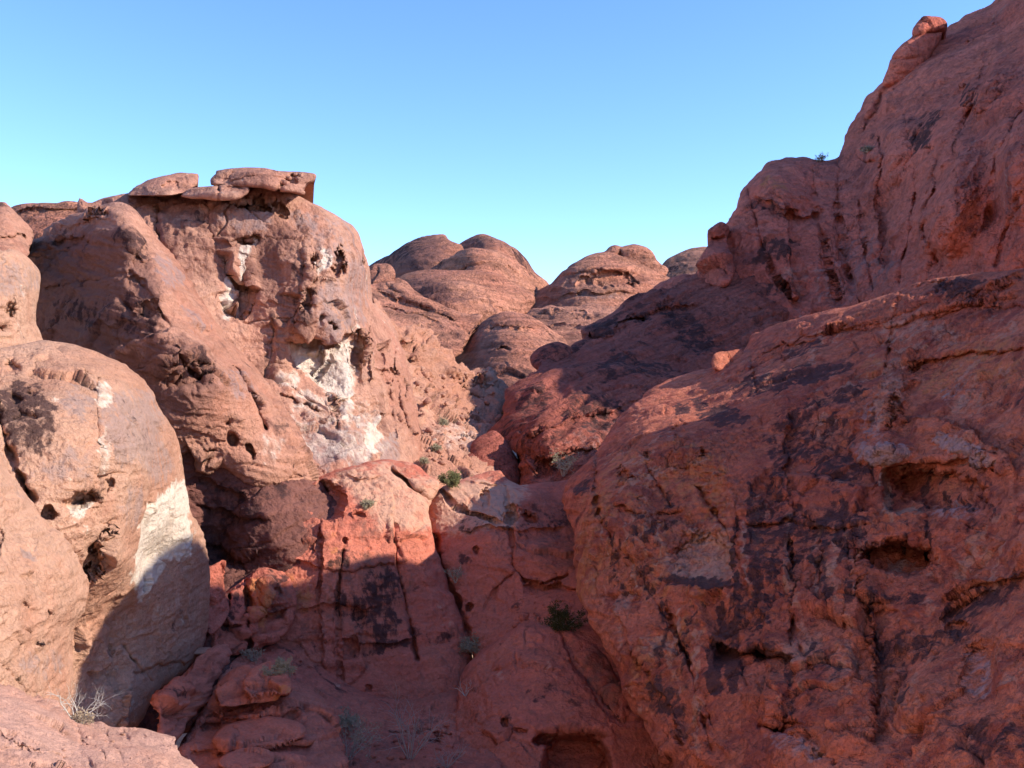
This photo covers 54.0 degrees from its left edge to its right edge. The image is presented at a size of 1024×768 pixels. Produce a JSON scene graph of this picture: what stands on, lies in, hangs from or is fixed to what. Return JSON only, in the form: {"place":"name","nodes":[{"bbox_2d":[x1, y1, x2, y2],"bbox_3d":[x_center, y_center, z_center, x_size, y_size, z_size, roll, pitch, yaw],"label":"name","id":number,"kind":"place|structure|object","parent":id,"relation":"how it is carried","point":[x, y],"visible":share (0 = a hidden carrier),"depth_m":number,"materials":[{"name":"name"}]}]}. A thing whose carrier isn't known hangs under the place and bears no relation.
{"place":"outdoors","nodes":[
{"label":"outdoors","id":0,"kind":"place"},
{"bbox_2d":[0,202,33,256],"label":"rock hump","id":1,"kind":"object","parent":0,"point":[16,232],"visible":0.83,"depth_m":41.80,"materials":[{"name":"stone"}]},
{"bbox_2d":[77,187,421,476],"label":"cliff","id":2,"kind":"structure","parent":0,"point":[281,281],"depth_m":52.73,"materials":[{"name":"stone"}]},
{"bbox_2d":[128,172,198,196],"bbox_3d":[-19.399,-10.659,55.744,3.810,2.156,10.070,0,0,-18],"label":"capstone","id":3,"kind":"object","parent":2,"relation":"on","point":[174,184],"visible":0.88,"depth_m":52.25,"materials":[{"name":"stone"}]},
{"bbox_2d":[181,184,248,200],"bbox_3d":[-16.009,-10.096,54.090,3.606,1.550,6.724,0,0,-15],"label":"rock shelf","id":4,"kind":"object","parent":2,"relation":"on","point":[227,192],"visible":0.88,"depth_m":51.41,"materials":[{"name":"stone"}]},
{"bbox_2d":[210,167,315,202],"bbox_3d":[-13.674,-11.076,55.761,5.728,2.309,8.278,0,0,-15],"label":"capstone","id":5,"kind":"object","parent":2,"relation":"on","point":[300,184],"visible":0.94,"depth_m":52.33,"materials":[{"name":"stone"}]},
{"bbox_2d":[175,450,516,747],"bbox_3d":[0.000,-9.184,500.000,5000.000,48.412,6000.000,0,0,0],"label":"ground","id":6,"kind":"structure","parent":0,"point":[179,740],"depth_m":41.13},
{"bbox_2d":[0,453,88,712],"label":"rock lobe","id":7,"kind":"object","parent":6,"relation":"on","point":[44,585],"visible":0.81,"depth_m":19.03,"materials":[{"name":"stone"}]},
{"bbox_2d":[11,201,77,238],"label":"flat dome","id":8,"kind":"structure","parent":6,"relation":"on","point":[38,218],"depth_m":73.92,"materials":[{"name":"brown stone"}]},
{"bbox_2d":[0,684,197,767],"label":"rock ledge","id":9,"kind":"object","parent":6,"relation":"on","point":[32,729],"visible":0.99,"depth_m":13.03,"materials":[{"name":"red stone"}]},
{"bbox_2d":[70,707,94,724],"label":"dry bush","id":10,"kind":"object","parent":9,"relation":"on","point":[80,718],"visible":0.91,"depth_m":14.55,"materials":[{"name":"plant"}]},
{"bbox_2d":[45,678,126,718],"bbox_3d":[-6.342,4.651,14.743,1.012,0.766,1.038,0,0,29],"label":"bare bush","id":11,"kind":"object","parent":9,"relation":"on","point":[73,703],"visible":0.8,"depth_m":14.69,"materials":[{"name":"beige plant"}]},
{"bbox_2d":[0,340,209,727],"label":"rock dome","id":12,"kind":"object","parent":6,"relation":"on","point":[90,450],"visible":0.73,"depth_m":25.93,"materials":[{"name":"stone"}]},
{"bbox_2d":[0,249,42,347],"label":"outcrop","id":13,"kind":"object","parent":12,"relation":"on","point":[20,278],"visible":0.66,"depth_m":33.49,"materials":[{"name":"stone"}]},
{"bbox_2d":[28,202,318,487],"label":"rock ridge","id":14,"kind":"object","parent":6,"relation":"on","point":[116,282],"visible":0.59,"depth_m":43.19,"materials":[{"name":"stone"}]},
{"bbox_2d":[136,451,336,733],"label":"rock slope","id":15,"kind":"structure","parent":6,"relation":"on","point":[247,529],"depth_m":41.38,"materials":[{"name":"stone"}]},
{"bbox_2d":[194,647,209,653],"bbox_3d":[-10.662,8.846,33.271,1.402,0.469,1.784,0,0,-18],"label":"flat stone","id":16,"kind":"object","parent":15,"relation":"on","point":[201,650],"visible":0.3,"depth_m":32.71,"materials":[{"name":"stone"}]},
{"bbox_2d":[207,560,228,634],"bbox_3d":[-10.930,7.784,36.601,1.215,2.829,4.934,0,0,-17],"label":"boulder","id":17,"kind":"object","parent":15,"relation":"on","point":[219,608],"visible":0.56,"depth_m":35.67,"materials":[{"name":"red stone"}]},
{"bbox_2d":[212,643,501,767],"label":"rocky apron","id":18,"kind":"object","parent":6,"relation":"on","point":[331,689],"visible":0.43,"depth_m":35.05,"materials":[{"name":"red stone"}]},
{"bbox_2d":[239,645,265,662],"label":"grey bush","id":19,"kind":"object","parent":18,"relation":"on","point":[256,655],"visible":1,"depth_m":36.06,"materials":[{"name":"plant"}]},
{"bbox_2d":[177,690,348,767],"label":"rock slabs","id":20,"kind":"object","parent":18,"relation":"on","point":[319,744],"visible":0.59,"depth_m":26.44,"materials":[{"name":"red stone"}]},
{"bbox_2d":[150,644,231,743],"bbox_3d":[-9.309,8.964,29.450,1.428,2.246,10.329,0,0,-6],"label":"rock slab","id":21,"kind":"object","parent":20,"relation":"on","point":[177,703],"visible":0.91,"depth_m":26.97,"materials":[{"name":"red stone"}]},
{"bbox_2d":[214,665,252,706],"bbox_3d":[-7.896,8.619,28.662,1.095,1.088,4.498,0,0,-15],"label":"rock slab","id":22,"kind":"object","parent":20,"relation":"on","point":[229,691],"visible":0.8,"depth_m":27.29,"materials":[{"name":"red stone"}]},
{"bbox_2d":[218,747,273,767],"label":"rock slab","id":23,"kind":"object","parent":20,"relation":"on","point":[252,757],"visible":0.99,"depth_m":23.09,"materials":[{"name":"red stone"}]},
{"bbox_2d":[212,716,305,754],"bbox_3d":[-6.646,9.113,26.457,2.338,0.988,4.173,0,0,-16],"label":"rock slab","id":24,"kind":"object","parent":20,"relation":"on","point":[266,731],"visible":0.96,"depth_m":25.21,"materials":[{"name":"red stone"}]},
{"bbox_2d":[243,661,291,702],"bbox_3d":[-6.891,8.411,28.374,1.318,1.173,4.534,0,0,-14],"label":"rock slab","id":25,"kind":"object","parent":20,"relation":"on","point":[259,687],"visible":0.88,"depth_m":26.96,"materials":[{"name":"red stone"}]},
{"bbox_2d":[259,655,297,676],"bbox_3d":[-6.423,7.835,27.571,0.861,0.781,0.857,0,0,31],"label":"grey bush","id":26,"kind":"object","parent":25,"relation":"on","point":[282,666],"visible":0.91,"depth_m":27.54,"materials":[{"name":"green plant"}]},
{"bbox_2d":[338,704,366,731],"bbox_3d":[-5.231,10.972,32.895,1.032,0.803,1.205,0,0,0],"label":"grey bush","id":27,"kind":"object","parent":18,"relation":"on","point":[349,721],"visible":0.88,"depth_m":32.74,"materials":[{"name":"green plant"}]},
{"bbox_2d":[340,715,384,761],"bbox_3d":[-4.717,10.346,29.462,2.190,1.516,1.936,0,0,-32],"label":"dead bush","id":28,"kind":"object","parent":18,"relation":"on","point":[356,739],"visible":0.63,"depth_m":29.55,"materials":[{"name":"plant"}]},
{"bbox_2d":[367,683,455,759],"bbox_3d":[-3.119,10.175,30.885,3.142,2.627,2.782,0,0,0],"label":"dead bush","id":29,"kind":"object","parent":18,"relation":"on","point":[414,736],"visible":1,"depth_m":30.75,"materials":[{"name":"plant"}]},
{"bbox_2d":[446,743,453,747],"bbox_3d":[-2.014,11.774,32.622,0.273,0.200,0.181,-8,-16,-4],"label":"stone","id":30,"kind":"object","parent":18,"relation":"on","point":[450,745],"visible":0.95,"depth_m":32.59,"materials":[{"name":"red stone"}]},
{"bbox_2d":[430,736,470,767],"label":"dead bush","id":31,"kind":"object","parent":18,"relation":"on","point":[444,765],"visible":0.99,"depth_m":30.63,"materials":[{"name":"grey plant"}]},
{"bbox_2d":[277,459,472,698],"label":"rock knoll","id":32,"kind":"structure","parent":6,"relation":"on","point":[377,612],"depth_m":40.84,"materials":[{"name":"red stone"}]},
{"bbox_2d":[211,567,296,655],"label":"rock blocks","id":33,"kind":"object","parent":32,"relation":"on","point":[268,617],"visible":0.82,"depth_m":37.61,"materials":[{"name":"red stone"}]},
{"bbox_2d":[360,496,377,509],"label":"grey bush","id":34,"kind":"object","parent":32,"relation":"on","point":[366,504],"visible":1,"depth_m":42.90,"materials":[{"name":"green plant"}]},
{"bbox_2d":[369,234,465,277],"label":"rock dome","id":35,"kind":"object","parent":6,"relation":"on","point":[428,252],"visible":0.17,"depth_m":227.47,"materials":[{"name":"brown stone"}]},
{"bbox_2d":[371,278,482,356],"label":"rock slope","id":36,"kind":"structure","parent":6,"relation":"on","point":[403,302],"depth_m":160.92,"materials":[{"name":"brown stone"}]},
{"bbox_2d":[370,263,394,283],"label":"rock hump","id":37,"kind":"object","parent":36,"relation":"on","point":[382,272],"visible":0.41,"depth_m":172.88,"materials":[{"name":"brown stone"}]},
{"bbox_2d":[372,298,517,539],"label":"rubble slope","id":38,"kind":"structure","parent":6,"relation":"on","point":[420,346],"depth_m":74.14,"materials":[{"name":"stone"}]},
{"bbox_2d":[418,456,429,464],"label":"sage tuft","id":39,"kind":"object","parent":38,"relation":"on","point":[422,460],"visible":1,"depth_m":56.76,"materials":[{"name":"green plant"}]},
{"bbox_2d":[423,398,430,404],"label":"stone","id":40,"kind":"object","parent":38,"relation":"on","point":[426,401],"visible":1,"depth_m":67.58,"materials":[{"name":"stone"}]},
{"bbox_2d":[425,387,431,392],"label":"stone","id":41,"kind":"object","parent":38,"relation":"on","point":[428,389],"visible":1,"depth_m":71.76,"materials":[{"name":"stone"}]},
{"bbox_2d":[425,427,432,432],"bbox_3d":[-5.209,2.895,63.003,0.533,0.374,0.456,2,11,7],"label":"stone","id":42,"kind":"object","parent":38,"relation":"on","point":[429,429],"visible":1,"depth_m":62.86,"materials":[{"name":"stone"}]},
{"bbox_2d":[430,443,443,451],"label":"sage tuft","id":43,"kind":"object","parent":38,"relation":"on","point":[435,447],"visible":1,"depth_m":59.72,"materials":[{"name":"green plant"}]},
{"bbox_2d":[437,416,449,425],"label":"sage tuft","id":44,"kind":"object","parent":38,"relation":"on","point":[443,421],"visible":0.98,"depth_m":67.21,"materials":[{"name":"green plant"}]},
{"bbox_2d":[470,430,520,484],"bbox_3d":[-1.113,4.901,64.350,3.467,3.807,9.139,0,0,0],"label":"boulder","id":45,"kind":"object","parent":38,"relation":"on","point":[488,446],"visible":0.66,"depth_m":62.12,"materials":[{"name":"stone"}]},
{"bbox_2d":[398,269,534,333],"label":"rock dome","id":46,"kind":"object","parent":6,"relation":"on","point":[486,295],"visible":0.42,"depth_m":187.84,"materials":[{"name":"brown stone"}]},
{"bbox_2d":[439,248,537,296],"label":"rock dome","id":47,"kind":"object","parent":6,"relation":"on","point":[502,264],"visible":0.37,"depth_m":209.84,"materials":[{"name":"brown stone"}]},
{"bbox_2d":[460,234,548,290],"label":"rock dome","id":48,"kind":"object","parent":6,"relation":"on","point":[484,241],"visible":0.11,"depth_m":233.03,"materials":[{"name":"brown stone"}]},
{"bbox_2d":[455,311,566,385],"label":"rock dome","id":49,"kind":"object","parent":6,"relation":"on","point":[505,345],"visible":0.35,"depth_m":149.19,"materials":[{"name":"brown stone"}]},
{"bbox_2d":[456,622,672,767],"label":"rock block","id":50,"kind":"object","parent":6,"relation":"on","point":[539,695],"visible":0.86,"depth_m":34.19,"materials":[{"name":"red stone"}]},
{"bbox_2d":[455,680,471,695],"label":"dead bush","id":51,"kind":"object","parent":50,"relation":"on","point":[462,690],"visible":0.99,"depth_m":36.12,"materials":[{"name":"plant"}]},
{"bbox_2d":[527,303,619,345],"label":"rock shelf","id":52,"kind":"object","parent":6,"relation":"on","point":[568,323],"visible":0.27,"depth_m":171.15,"materials":[{"name":"brown stone"}]},
{"bbox_2d":[531,252,669,308],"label":"rock dome","id":53,"kind":"object","parent":6,"relation":"on","point":[608,279],"visible":0.41,"depth_m":212.95,"materials":[{"name":"brown stone"}]},
{"bbox_2d":[604,244,667,275],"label":"rock hump","id":54,"kind":"object","parent":53,"relation":"on","point":[642,255],"visible":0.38,"depth_m":225.83,"materials":[{"name":"brown stone"}]},
{"bbox_2d":[487,269,794,484],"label":"rock slope","id":55,"kind":"structure","parent":6,"relation":"on","point":[634,348],"depth_m":77.83,"materials":[{"name":"stone"}]},
{"bbox_2d":[530,342,571,369],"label":"boulder","id":56,"kind":"object","parent":55,"relation":"on","point":[555,351],"visible":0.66,"depth_m":84.08,"materials":[{"name":"stone"}]},
{"bbox_2d":[550,448,579,476],"bbox_3d":[3.109,4.499,58.078,1.984,1.978,2.937,0,0,0],"label":"grey bush","id":57,"kind":"object","parent":55,"relation":"on","point":[563,474],"visible":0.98,"depth_m":58.12,"materials":[{"name":"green plant"}]},
{"bbox_2d":[570,340,586,353],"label":"boulder","id":58,"kind":"object","parent":55,"relation":"on","point":[577,346],"visible":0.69,"depth_m":85.59,"materials":[{"name":"stone"}]},
{"bbox_2d":[695,222,734,286],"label":"balanced rock","id":59,"kind":"object","parent":55,"relation":"on","point":[714,265],"visible":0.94,"depth_m":96.00,"materials":[{"name":"stone"}]},
{"bbox_2d":[662,246,706,277],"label":"rock dome","id":60,"kind":"object","parent":6,"relation":"on","point":[684,262],"visible":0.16,"depth_m":268.57,"materials":[{"name":"brown stone"}]},
{"bbox_2d":[562,268,1023,767],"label":"rock wall","id":61,"kind":"structure","parent":6,"relation":"on","point":[799,542],"depth_m":30.32,"materials":[{"name":"red stone"}]},
{"bbox_2d":[712,349,742,370],"bbox_3d":[10.391,-1.142,48.458,1.486,1.101,3.590,0,0,12],"label":"boulder","id":62,"kind":"object","parent":61,"relation":"on","point":[721,360],"visible":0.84,"depth_m":47.60,"materials":[{"name":"orange stone"}]},
{"bbox_2d":[0,0,994,283],"label":"sky","id":63,"kind":"structure","parent":0,"point":[562,133],"materials":[{"name":"blue"}]},
{"bbox_2d":[428,470,619,679],"bbox_3d":[1.506,8.836,45.932,11.741,8.869,21.226,0,0,0],"label":"rock shoulder","id":64,"kind":"object","parent":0,"point":[501,537],"visible":0.48,"depth_m":44.24,"materials":[{"name":"red stone"}]},
{"bbox_2d":[436,468,461,488],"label":"green bush","id":65,"kind":"object","parent":64,"relation":"on","point":[452,479],"visible":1,"depth_m":48.01,"materials":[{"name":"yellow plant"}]},
{"bbox_2d":[445,562,463,582],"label":"grey bush","id":66,"kind":"object","parent":64,"relation":"on","point":[453,576],"visible":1,"depth_m":43.63,"materials":[{"name":"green plant"}]},
{"bbox_2d":[456,631,480,654],"bbox_3d":[-1.529,10.683,40.713,1.470,1.050,1.392,0,0,0],"label":"grey bush","id":67,"kind":"object","parent":64,"relation":"on","point":[468,647],"visible":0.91,"depth_m":40.75,"materials":[{"name":"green plant"}]},
{"bbox_2d":[520,612,528,620],"bbox_3d":[0.456,9.464,40.737,0.414,0.388,0.341,0,0,-43],"label":"stone","id":68,"kind":"object","parent":64,"relation":"on","point":[524,616],"visible":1,"depth_m":40.62,"materials":[{"name":"red stone"}]},
{"bbox_2d":[540,598,587,632],"bbox_3d":[1.914,8.841,38.187,1.702,1.552,1.905,0,0,29],"label":"green bush","id":69,"kind":"object","parent":64,"relation":"on","point":[557,621],"visible":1,"depth_m":38.18,"materials":[{"name":"green plant"}]},
{"bbox_2d":[652,0,1023,319],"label":"cliff","id":70,"kind":"structure","parent":0,"point":[929,185],"depth_m":92.59,"materials":[{"name":"stone"}]},
{"bbox_2d":[814,152,827,161],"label":"skyline tuft","id":71,"kind":"object","parent":70,"relation":"on","point":[821,158],"visible":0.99,"depth_m":109.31,"materials":[{"name":"grey plant"}]},
{"bbox_2d":[859,144,873,153],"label":"grey bush","id":72,"kind":"object","parent":70,"relation":"on","point":[866,147],"visible":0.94,"depth_m":100.78,"materials":[{"name":"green plant"}]},
{"bbox_2d":[882,16,946,87],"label":"balanced rock","id":73,"kind":"object","parent":70,"relation":"on","point":[920,45],"visible":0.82,"depth_m":108.36,"materials":[{"name":"stone"}]}
]}

